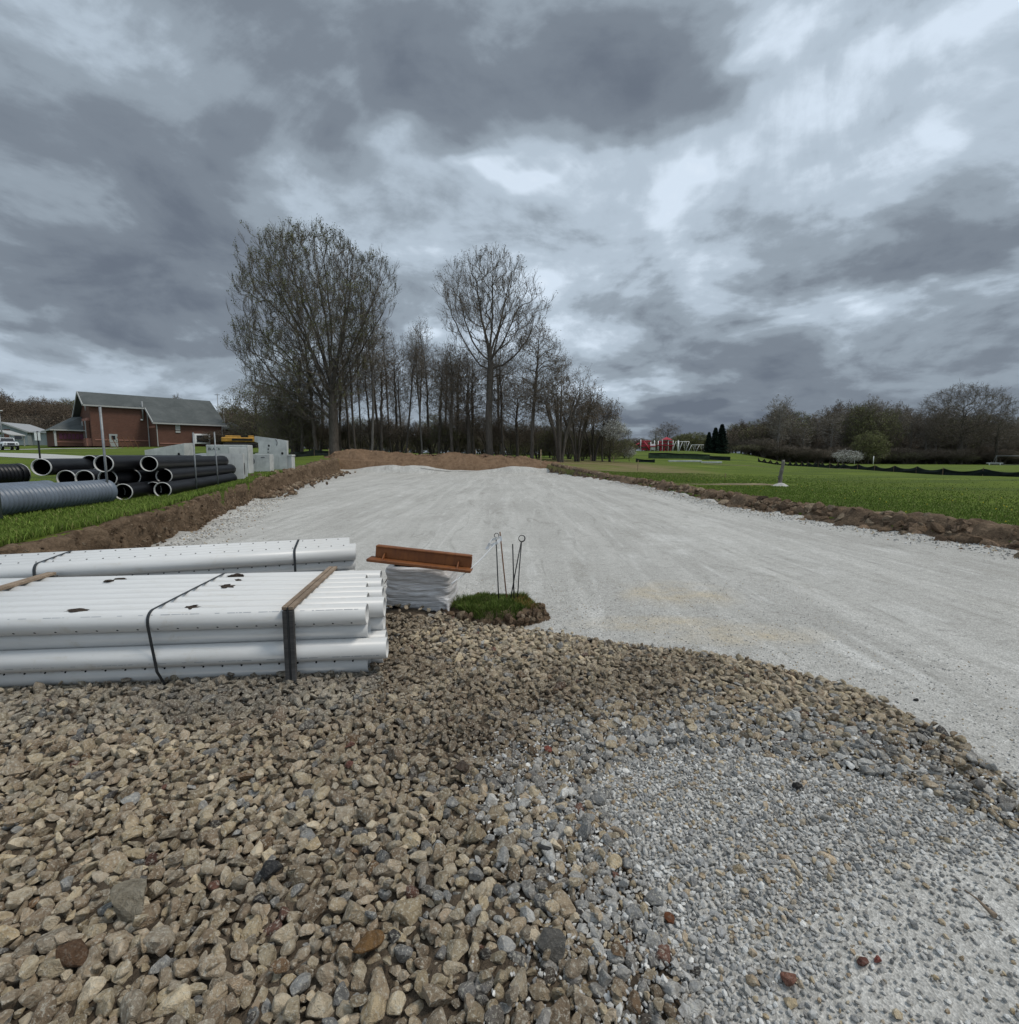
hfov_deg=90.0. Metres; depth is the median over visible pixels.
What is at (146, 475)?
black pipe
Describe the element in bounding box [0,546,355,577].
plastic pipe
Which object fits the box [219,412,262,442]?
shrub
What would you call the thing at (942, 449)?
bare tree
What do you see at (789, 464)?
silt fence
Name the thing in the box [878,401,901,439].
bare tree
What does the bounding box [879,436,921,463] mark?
shrub
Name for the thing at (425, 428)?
shrub
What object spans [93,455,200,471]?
black pipe
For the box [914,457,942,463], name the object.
shrub
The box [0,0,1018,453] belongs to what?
sky
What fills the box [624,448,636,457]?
blossom tree
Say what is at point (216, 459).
metal post
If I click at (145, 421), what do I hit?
brick building
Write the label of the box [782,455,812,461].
shrub
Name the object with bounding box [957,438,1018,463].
shrub
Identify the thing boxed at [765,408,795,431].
bare tree
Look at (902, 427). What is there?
bare tree
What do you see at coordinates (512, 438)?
shrub
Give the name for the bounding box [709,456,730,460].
silt fence
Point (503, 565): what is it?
steel rod
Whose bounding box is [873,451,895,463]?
shrub
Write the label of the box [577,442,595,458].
leafy bush
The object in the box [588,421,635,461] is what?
shrub
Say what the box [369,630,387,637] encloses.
plastic pipe
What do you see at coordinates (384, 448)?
shrub
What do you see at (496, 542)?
ribbon
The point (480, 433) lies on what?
shrub
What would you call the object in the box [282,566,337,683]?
timber clamp
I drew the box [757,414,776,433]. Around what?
bare tree
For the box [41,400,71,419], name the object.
bare tree
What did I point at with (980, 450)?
shrub
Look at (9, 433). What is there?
carport
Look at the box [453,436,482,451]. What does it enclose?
shrub
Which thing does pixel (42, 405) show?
bare tree
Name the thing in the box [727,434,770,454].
shrub
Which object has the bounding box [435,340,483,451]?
bare tree
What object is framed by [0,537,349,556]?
plastic pipe
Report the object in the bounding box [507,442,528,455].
leafy bush
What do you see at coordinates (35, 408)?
bare tree
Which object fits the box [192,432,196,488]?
metal post
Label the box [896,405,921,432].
bare tree
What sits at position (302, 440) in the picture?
bare tree
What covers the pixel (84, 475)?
black pipe
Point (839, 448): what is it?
shrub
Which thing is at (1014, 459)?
shrub
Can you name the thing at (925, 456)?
shrub
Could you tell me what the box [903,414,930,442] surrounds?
bare tree
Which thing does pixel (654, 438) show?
bare tree
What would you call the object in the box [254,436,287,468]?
precast slab
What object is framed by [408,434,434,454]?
shrub
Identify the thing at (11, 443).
parked car
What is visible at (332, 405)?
tall tree
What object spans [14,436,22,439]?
window
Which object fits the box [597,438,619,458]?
leafy bush
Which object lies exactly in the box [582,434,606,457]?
shrub
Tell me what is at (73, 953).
brown stone
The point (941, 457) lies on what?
shrub
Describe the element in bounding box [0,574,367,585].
plastic pipe
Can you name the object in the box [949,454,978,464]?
shrub
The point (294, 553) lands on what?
strap
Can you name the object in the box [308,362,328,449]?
bare tree
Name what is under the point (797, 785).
black lump
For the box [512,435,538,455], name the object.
shrub
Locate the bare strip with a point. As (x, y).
(738, 484)
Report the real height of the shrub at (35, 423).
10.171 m
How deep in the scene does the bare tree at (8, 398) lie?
149.78 m
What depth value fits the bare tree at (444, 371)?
64.91 m
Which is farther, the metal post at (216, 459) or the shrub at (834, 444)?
the shrub at (834, 444)
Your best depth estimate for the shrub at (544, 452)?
73.93 m
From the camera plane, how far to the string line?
4.87 m
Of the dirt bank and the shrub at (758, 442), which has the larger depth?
the shrub at (758, 442)
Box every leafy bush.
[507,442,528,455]
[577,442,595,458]
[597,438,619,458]
[615,439,637,457]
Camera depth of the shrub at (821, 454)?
125.01 m
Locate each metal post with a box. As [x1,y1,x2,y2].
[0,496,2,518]
[98,406,109,502]
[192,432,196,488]
[214,432,218,484]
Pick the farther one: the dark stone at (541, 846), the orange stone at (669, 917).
the dark stone at (541, 846)
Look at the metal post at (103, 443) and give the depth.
9.95 m
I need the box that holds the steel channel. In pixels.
[366,544,472,572]
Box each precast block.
[145,443,193,454]
[287,455,294,468]
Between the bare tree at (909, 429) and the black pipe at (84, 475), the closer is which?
the black pipe at (84, 475)
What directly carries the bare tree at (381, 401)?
on the ground at (735, 464)
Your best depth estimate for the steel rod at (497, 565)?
5.06 m
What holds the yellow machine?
on the ground at (735, 464)
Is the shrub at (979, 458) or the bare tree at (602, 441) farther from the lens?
the shrub at (979, 458)
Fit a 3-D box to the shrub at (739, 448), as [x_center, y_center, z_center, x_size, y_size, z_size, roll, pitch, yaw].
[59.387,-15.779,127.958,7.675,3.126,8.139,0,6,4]
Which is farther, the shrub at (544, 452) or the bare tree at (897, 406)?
the bare tree at (897, 406)
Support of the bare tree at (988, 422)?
on the ground at (735, 464)
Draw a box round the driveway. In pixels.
[0,453,206,458]
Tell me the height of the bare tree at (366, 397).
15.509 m
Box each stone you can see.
[55,938,88,966]
[110,878,146,921]
[260,860,283,880]
[345,741,354,747]
[345,761,352,768]
[352,929,384,953]
[455,760,468,770]
[537,842,551,850]
[537,927,565,962]
[544,745,551,751]
[664,912,674,923]
[856,956,868,966]
[874,955,881,962]
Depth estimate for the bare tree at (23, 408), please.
148.27 m
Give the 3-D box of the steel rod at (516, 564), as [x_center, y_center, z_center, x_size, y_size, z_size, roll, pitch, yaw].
[0.060,0.582,5.076,0.050,0.692,0.227,6,9,44]
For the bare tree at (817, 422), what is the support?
on the ground at (735, 464)
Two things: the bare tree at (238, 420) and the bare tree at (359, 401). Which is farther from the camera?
the bare tree at (238, 420)
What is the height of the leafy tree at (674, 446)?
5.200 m
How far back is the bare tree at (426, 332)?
68.63 m
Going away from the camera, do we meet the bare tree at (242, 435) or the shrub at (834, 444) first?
the bare tree at (242, 435)
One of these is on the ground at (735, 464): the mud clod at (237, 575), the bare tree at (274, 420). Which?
the bare tree at (274, 420)
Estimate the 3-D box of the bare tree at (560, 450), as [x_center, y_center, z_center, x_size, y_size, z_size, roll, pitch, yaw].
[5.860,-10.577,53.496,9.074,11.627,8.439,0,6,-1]
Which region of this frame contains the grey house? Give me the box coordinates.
[0,422,46,444]
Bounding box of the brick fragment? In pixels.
[780,972,796,986]
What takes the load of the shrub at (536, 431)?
on the ground at (735, 464)
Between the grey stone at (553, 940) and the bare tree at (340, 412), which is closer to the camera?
the grey stone at (553, 940)
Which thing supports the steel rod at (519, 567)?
in the turf patch
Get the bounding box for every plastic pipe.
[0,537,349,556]
[0,539,348,559]
[0,541,348,561]
[0,543,355,564]
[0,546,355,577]
[0,570,381,581]
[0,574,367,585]
[0,582,368,595]
[0,586,383,600]
[0,592,369,606]
[0,597,385,617]
[0,603,368,635]
[0,618,370,650]
[0,637,388,673]
[0,659,370,687]
[3,578,383,590]
[106,560,354,575]
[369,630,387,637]
[370,615,385,630]
[371,659,383,663]
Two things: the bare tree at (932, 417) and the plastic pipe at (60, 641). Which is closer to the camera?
the plastic pipe at (60, 641)
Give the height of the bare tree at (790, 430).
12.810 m
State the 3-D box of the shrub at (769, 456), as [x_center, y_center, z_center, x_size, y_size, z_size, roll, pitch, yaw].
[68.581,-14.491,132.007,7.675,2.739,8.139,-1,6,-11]
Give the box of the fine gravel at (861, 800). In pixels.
[165,480,1018,1023]
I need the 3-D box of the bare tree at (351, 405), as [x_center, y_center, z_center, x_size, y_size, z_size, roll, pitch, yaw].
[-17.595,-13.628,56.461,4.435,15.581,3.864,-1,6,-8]
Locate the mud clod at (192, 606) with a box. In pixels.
[185,605,200,608]
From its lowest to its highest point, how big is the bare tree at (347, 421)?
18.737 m
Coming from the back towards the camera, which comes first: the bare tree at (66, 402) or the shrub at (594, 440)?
the bare tree at (66, 402)
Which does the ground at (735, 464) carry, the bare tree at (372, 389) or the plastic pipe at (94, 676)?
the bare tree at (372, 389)
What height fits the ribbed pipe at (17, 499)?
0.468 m
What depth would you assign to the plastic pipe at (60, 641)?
3.51 m
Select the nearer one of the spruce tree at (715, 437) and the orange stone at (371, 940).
the orange stone at (371, 940)
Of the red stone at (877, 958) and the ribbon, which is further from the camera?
the ribbon
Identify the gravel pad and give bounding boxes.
[151,465,1018,1023]
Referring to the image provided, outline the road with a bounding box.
[0,448,82,449]
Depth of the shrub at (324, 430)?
60.13 m
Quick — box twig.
[964,889,997,917]
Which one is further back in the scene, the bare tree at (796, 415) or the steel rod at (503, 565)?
the bare tree at (796, 415)
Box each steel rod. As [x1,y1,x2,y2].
[494,533,498,598]
[499,532,506,598]
[510,535,524,597]
[512,544,514,601]
[517,535,525,597]
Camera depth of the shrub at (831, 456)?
131.68 m
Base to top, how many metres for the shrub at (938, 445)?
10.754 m
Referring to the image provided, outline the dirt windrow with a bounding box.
[548,463,1018,550]
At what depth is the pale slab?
77.38 m
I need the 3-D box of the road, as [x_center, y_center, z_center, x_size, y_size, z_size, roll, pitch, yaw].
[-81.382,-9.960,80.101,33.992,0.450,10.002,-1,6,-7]
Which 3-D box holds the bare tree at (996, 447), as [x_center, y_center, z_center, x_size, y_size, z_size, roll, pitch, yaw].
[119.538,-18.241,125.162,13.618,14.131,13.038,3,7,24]
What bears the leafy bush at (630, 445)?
on the ground at (735, 464)
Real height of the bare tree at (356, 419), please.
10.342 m
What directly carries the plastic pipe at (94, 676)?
on the coarse gravel at (224, 997)
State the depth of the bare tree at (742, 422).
186.04 m
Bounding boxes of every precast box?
[206,445,253,472]
[217,454,245,478]
[229,447,247,476]
[253,454,273,471]
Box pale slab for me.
[668,460,701,461]
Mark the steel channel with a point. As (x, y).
(424, 558)
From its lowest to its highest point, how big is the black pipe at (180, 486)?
0.368 m
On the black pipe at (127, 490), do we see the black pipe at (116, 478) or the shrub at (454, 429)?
the black pipe at (116, 478)
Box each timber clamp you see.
[0,572,57,590]
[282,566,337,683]
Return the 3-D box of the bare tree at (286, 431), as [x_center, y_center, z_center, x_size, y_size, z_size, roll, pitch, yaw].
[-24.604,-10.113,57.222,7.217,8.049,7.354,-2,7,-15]
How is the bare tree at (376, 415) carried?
on the ground at (735, 464)
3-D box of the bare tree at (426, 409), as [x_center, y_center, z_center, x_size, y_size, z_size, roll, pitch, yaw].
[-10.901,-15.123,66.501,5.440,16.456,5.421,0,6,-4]
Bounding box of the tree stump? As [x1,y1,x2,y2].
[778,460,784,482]
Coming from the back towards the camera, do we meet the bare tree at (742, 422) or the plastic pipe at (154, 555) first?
the bare tree at (742, 422)
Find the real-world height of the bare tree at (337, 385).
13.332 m
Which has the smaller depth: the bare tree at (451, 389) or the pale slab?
the bare tree at (451, 389)
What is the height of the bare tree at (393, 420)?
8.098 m
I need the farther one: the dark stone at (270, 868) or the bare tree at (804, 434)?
the bare tree at (804, 434)
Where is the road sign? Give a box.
[34,431,40,458]
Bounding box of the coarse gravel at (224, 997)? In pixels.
[0,603,1018,1023]
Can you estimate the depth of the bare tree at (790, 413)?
159.28 m
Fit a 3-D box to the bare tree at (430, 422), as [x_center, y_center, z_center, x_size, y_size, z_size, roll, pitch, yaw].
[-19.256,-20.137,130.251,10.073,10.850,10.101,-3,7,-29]
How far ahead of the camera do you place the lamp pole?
90.87 m
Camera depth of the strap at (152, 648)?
3.44 m
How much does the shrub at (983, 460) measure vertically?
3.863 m
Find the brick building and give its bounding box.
[41,391,226,446]
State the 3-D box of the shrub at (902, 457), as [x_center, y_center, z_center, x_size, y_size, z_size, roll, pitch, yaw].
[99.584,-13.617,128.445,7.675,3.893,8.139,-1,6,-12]
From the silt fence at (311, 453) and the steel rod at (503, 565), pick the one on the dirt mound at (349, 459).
the silt fence at (311, 453)
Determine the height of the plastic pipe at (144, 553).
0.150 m
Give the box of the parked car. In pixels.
[0,438,18,449]
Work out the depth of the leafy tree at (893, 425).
133.91 m
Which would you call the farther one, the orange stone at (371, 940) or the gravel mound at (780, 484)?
the gravel mound at (780, 484)
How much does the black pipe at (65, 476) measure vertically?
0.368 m
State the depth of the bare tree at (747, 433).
137.85 m
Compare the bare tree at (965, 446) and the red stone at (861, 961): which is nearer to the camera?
the red stone at (861, 961)
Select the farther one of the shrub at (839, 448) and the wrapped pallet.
the shrub at (839, 448)
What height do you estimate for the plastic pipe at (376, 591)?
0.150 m
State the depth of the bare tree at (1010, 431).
135.04 m
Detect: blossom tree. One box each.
[601,417,628,446]
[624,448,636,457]
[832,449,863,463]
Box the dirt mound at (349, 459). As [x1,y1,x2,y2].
[324,449,559,471]
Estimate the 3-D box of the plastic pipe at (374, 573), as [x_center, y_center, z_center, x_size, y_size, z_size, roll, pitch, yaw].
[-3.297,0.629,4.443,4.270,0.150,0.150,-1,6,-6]
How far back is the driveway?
51.98 m
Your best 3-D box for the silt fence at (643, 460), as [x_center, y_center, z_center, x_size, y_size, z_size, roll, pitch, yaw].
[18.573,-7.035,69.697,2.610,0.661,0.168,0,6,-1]
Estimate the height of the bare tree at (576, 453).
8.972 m
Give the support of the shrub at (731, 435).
on the ground at (735, 464)
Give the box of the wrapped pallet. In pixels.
[384,564,457,614]
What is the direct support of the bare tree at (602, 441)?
on the ground at (735, 464)
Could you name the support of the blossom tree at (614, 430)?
on the ground at (735, 464)
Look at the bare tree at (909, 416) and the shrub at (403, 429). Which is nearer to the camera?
the shrub at (403, 429)
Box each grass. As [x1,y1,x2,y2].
[450,590,541,620]
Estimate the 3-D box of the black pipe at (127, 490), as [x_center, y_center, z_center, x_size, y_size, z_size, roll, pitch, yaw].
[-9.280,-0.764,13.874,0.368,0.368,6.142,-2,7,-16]
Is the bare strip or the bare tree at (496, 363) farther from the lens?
the bare tree at (496, 363)
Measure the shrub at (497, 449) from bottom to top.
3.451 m
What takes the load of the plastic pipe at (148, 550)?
on the plastic pipe
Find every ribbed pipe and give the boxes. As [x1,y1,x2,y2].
[0,463,30,482]
[0,479,117,515]
[0,480,53,485]
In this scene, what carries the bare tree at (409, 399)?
on the ground at (735, 464)
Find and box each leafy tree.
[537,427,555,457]
[670,437,693,450]
[673,431,711,450]
[842,401,876,461]
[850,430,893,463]
[874,408,904,463]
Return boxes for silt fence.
[293,450,340,456]
[636,459,654,462]
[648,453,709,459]
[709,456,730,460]
[758,458,839,466]
[808,463,1018,476]
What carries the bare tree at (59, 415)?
on the ground at (735, 464)
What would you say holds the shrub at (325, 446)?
on the ground at (735, 464)
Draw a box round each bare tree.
[0,388,24,421]
[0,394,21,419]
[13,399,38,417]
[18,397,53,420]
[26,397,61,416]
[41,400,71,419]
[42,403,71,426]
[52,399,73,415]
[55,397,74,411]
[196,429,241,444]
[214,404,240,414]
[218,379,288,447]
[222,405,253,418]
[234,428,253,442]
[245,364,314,439]
[255,387,322,453]
[268,313,337,449]
[278,351,321,451]
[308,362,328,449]
[315,341,348,449]
[324,359,357,450]
[324,399,350,423]
[325,309,363,448]
[332,322,368,448]
[344,415,365,429]
[350,307,391,450]
[350,346,375,446]
[350,347,367,448]
[354,347,404,450]
[355,315,392,450]
[367,415,403,451]
[371,322,396,451]
[377,332,411,451]
[388,360,414,449]
[396,323,428,452]
[403,331,440,453]
[404,321,427,453]
[405,421,431,452]
[407,316,433,452]
[414,354,463,453]
[415,412,449,433]
[422,336,477,451]
[429,341,502,453]
[432,343,455,446]
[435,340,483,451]
[453,354,494,453]
[478,332,514,454]
[482,334,516,455]
[484,366,544,456]
[503,317,571,458]
[522,361,605,461]
[542,384,610,461]
[564,397,623,460]
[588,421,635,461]
[594,398,614,461]
[626,437,651,448]
[644,441,665,450]
[648,428,661,444]
[653,420,682,450]
[726,423,745,452]
[727,420,754,452]
[739,424,781,456]
[746,419,764,426]
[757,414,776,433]
[762,394,797,460]
[765,406,790,459]
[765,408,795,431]
[768,401,800,427]
[774,410,816,447]
[781,417,803,460]
[792,421,816,450]
[799,412,828,437]
[801,424,826,440]
[808,411,830,461]
[812,405,839,439]
[817,412,844,461]
[825,399,850,416]
[825,402,854,439]
[835,410,858,461]
[836,403,889,462]
[839,400,865,441]
[860,394,887,460]
[862,399,888,425]
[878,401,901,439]
[885,409,916,442]
[889,402,912,438]
[890,401,913,438]
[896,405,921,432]
[896,410,924,463]
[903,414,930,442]
[910,379,1018,464]
[914,418,939,463]
[920,406,950,435]
[926,410,951,463]
[930,418,982,461]
[938,404,971,423]
[956,419,978,463]
[964,410,1018,464]
[966,413,1005,442]
[982,428,1007,463]
[998,417,1018,461]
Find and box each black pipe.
[30,458,94,475]
[56,469,95,482]
[74,470,99,480]
[83,455,98,468]
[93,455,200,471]
[98,470,139,485]
[116,480,156,499]
[122,482,132,494]
[135,469,156,481]
[140,456,228,471]
[148,480,169,494]
[153,473,236,495]
[155,464,235,480]
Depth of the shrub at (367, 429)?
59.48 m
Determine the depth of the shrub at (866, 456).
126.00 m
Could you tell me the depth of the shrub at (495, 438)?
100.08 m
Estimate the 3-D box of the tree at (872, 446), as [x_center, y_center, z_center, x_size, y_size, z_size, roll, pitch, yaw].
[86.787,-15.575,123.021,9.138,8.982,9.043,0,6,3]
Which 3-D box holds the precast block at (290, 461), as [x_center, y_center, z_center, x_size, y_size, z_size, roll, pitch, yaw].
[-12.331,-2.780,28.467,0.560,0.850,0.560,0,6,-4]
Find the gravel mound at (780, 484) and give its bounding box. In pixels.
[772,483,787,486]
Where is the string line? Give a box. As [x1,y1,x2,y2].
[451,543,495,583]
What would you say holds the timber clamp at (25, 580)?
attached to the plastic pipe at (165, 599)
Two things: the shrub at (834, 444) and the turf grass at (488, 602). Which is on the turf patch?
the turf grass at (488, 602)
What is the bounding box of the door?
[109,434,117,446]
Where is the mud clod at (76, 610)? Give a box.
[65,608,89,611]
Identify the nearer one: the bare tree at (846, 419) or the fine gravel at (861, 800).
the fine gravel at (861, 800)
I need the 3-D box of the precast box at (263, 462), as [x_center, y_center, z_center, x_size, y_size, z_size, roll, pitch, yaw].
[-12.832,-2.462,25.775,1.475,0.900,1.000,-1,6,-12]
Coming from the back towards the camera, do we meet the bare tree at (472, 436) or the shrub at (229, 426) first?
the shrub at (229, 426)
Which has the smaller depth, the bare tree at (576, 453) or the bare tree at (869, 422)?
the bare tree at (576, 453)
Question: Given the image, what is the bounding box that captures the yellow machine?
[221,435,255,447]
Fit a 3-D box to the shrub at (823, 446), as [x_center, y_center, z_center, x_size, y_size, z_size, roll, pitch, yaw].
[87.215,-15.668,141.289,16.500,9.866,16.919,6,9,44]
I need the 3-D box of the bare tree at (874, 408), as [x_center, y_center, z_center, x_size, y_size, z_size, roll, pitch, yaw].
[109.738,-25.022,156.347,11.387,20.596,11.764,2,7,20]
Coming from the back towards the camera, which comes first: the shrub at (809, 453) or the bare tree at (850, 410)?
the bare tree at (850, 410)
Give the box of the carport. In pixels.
[0,430,25,445]
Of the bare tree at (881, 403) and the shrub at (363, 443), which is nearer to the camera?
the shrub at (363, 443)
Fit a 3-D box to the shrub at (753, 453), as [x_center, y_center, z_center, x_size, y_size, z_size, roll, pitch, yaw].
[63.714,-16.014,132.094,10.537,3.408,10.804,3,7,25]
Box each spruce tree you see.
[702,432,713,452]
[709,427,721,453]
[715,424,729,453]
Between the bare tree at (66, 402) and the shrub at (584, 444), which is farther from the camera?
the bare tree at (66, 402)
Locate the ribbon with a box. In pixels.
[485,536,501,549]
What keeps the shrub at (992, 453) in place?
on the ground at (735, 464)
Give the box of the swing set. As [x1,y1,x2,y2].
[673,441,691,450]
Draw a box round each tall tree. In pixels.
[220,215,401,454]
[429,244,557,455]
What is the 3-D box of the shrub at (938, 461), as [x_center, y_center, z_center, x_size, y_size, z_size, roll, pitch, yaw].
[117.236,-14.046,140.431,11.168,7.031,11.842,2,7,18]
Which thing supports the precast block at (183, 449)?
on the ground at (735, 464)
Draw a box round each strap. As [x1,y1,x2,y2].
[32,550,73,575]
[146,573,224,684]
[293,539,299,571]
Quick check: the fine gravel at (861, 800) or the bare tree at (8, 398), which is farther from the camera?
the bare tree at (8, 398)
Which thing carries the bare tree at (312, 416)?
on the ground at (735, 464)
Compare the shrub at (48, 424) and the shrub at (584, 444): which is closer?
the shrub at (584, 444)
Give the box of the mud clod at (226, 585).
[219,584,235,587]
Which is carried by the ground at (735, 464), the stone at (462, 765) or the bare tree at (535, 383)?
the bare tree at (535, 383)
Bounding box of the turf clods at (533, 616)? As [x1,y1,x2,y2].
[440,592,548,626]
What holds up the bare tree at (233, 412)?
on the ground at (735, 464)
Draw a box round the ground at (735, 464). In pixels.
[0,445,1018,546]
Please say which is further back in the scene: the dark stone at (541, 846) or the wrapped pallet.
the wrapped pallet
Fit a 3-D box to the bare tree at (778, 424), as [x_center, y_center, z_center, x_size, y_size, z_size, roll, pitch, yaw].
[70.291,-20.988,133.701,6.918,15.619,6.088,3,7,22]
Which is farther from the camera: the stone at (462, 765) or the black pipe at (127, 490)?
the black pipe at (127, 490)
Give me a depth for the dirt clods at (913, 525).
12.49 m
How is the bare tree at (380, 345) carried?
on the ground at (735, 464)
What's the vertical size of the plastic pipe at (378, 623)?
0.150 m
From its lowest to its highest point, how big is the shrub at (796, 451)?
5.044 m
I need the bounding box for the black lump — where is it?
[792,782,802,788]
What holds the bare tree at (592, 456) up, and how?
on the ground at (735, 464)
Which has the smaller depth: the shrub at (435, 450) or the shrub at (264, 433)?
the shrub at (264, 433)
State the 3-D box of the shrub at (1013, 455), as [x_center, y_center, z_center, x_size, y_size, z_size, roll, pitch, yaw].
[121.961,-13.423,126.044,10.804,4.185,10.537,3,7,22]
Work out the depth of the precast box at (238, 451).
20.23 m
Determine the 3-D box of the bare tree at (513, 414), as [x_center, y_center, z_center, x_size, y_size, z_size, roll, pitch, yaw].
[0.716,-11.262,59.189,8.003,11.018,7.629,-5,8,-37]
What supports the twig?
on the gravel pad
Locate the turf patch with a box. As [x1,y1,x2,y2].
[450,598,550,627]
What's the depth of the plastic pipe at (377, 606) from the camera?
3.62 m
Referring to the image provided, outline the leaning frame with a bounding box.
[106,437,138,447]
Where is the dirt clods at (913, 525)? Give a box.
[23,450,1018,558]
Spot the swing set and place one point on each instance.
(683, 445)
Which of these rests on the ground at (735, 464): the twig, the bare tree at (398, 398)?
the bare tree at (398, 398)
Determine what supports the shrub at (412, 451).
on the ground at (735, 464)
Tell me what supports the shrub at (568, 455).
on the ground at (735, 464)
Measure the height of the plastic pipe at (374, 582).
0.150 m
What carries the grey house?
on the ground at (735, 464)
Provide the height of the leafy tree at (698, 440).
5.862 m
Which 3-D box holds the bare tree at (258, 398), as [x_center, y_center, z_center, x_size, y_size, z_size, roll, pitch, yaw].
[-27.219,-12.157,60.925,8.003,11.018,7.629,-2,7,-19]
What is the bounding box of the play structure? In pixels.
[633,437,673,450]
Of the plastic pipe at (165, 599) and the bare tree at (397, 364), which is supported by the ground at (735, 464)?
the bare tree at (397, 364)
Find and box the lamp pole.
[0,410,4,447]
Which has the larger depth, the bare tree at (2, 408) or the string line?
the bare tree at (2, 408)
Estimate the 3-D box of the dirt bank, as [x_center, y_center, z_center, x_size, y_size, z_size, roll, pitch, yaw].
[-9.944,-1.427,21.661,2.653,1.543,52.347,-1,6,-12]
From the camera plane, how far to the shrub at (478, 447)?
110.72 m
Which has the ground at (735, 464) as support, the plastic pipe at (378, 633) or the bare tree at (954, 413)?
the bare tree at (954, 413)
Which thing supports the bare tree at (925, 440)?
on the ground at (735, 464)
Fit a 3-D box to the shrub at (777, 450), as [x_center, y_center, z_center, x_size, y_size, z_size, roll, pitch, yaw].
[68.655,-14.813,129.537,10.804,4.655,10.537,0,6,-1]
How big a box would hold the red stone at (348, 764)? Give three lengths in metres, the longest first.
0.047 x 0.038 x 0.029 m
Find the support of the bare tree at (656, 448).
on the ground at (735, 464)
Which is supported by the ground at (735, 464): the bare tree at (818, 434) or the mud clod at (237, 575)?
the bare tree at (818, 434)
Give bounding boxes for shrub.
[0,410,58,424]
[1,415,49,427]
[6,417,57,426]
[16,415,66,429]
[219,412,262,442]
[222,422,243,442]
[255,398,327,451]
[256,427,294,445]
[303,419,343,450]
[312,440,359,449]
[322,428,347,444]
[324,418,363,449]
[346,415,398,449]
[346,434,369,448]
[374,424,411,451]
[374,442,414,452]
[379,420,419,452]
[399,443,423,452]
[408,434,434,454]
[412,422,446,454]
[424,442,459,453]
[425,424,465,452]
[429,416,475,451]
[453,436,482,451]
[459,436,499,453]
[462,411,506,453]
[477,427,520,454]
[492,424,528,455]
[493,438,507,454]
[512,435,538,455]
[518,421,556,458]
[535,428,573,459]
[548,421,594,458]
[570,436,599,460]
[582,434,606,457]
[726,425,789,452]
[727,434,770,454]
[730,444,761,454]
[739,444,772,455]
[740,438,787,457]
[750,430,804,454]
[759,445,795,460]
[764,452,786,459]
[769,445,811,461]
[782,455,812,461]
[787,446,831,462]
[787,454,813,462]
[798,449,840,462]
[799,438,851,462]
[815,448,844,462]
[819,432,876,462]
[821,445,862,463]
[847,435,911,462]
[848,451,886,463]
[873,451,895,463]
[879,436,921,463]
[881,446,929,463]
[881,449,905,463]
[891,451,924,463]
[897,450,941,463]
[902,435,955,459]
[906,448,941,463]
[908,438,973,463]
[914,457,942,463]
[918,451,955,463]
[921,452,962,463]
[928,447,977,464]
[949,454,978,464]
[952,446,1005,463]
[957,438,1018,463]
[964,453,993,463]
[969,454,1003,463]
[973,449,1016,463]
[977,449,1018,464]
[986,445,1018,463]
[1000,452,1018,464]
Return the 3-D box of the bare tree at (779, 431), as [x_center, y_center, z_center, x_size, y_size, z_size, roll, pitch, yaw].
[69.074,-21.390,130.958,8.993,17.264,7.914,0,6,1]
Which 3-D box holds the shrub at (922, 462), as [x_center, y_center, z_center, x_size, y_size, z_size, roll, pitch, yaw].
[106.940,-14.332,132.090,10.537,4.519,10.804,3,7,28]
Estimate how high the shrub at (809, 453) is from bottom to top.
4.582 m
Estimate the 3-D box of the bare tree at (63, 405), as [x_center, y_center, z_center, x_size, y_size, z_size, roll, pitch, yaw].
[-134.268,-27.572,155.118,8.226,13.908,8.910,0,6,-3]
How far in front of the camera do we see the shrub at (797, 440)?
137.25 m
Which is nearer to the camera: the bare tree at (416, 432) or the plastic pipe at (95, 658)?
the plastic pipe at (95, 658)
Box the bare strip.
[694,483,773,484]
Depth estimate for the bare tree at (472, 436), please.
60.11 m
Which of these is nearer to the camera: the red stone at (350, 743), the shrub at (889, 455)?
the red stone at (350, 743)
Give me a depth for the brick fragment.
1.55 m
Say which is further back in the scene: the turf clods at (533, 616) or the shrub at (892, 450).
the shrub at (892, 450)
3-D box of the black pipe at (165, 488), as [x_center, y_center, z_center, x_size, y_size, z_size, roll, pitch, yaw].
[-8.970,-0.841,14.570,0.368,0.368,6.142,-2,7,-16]
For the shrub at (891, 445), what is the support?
on the ground at (735, 464)
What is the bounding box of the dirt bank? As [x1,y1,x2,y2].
[0,458,340,554]
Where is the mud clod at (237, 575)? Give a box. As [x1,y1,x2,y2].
[228,573,243,576]
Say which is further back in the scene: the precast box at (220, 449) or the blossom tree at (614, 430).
the blossom tree at (614, 430)

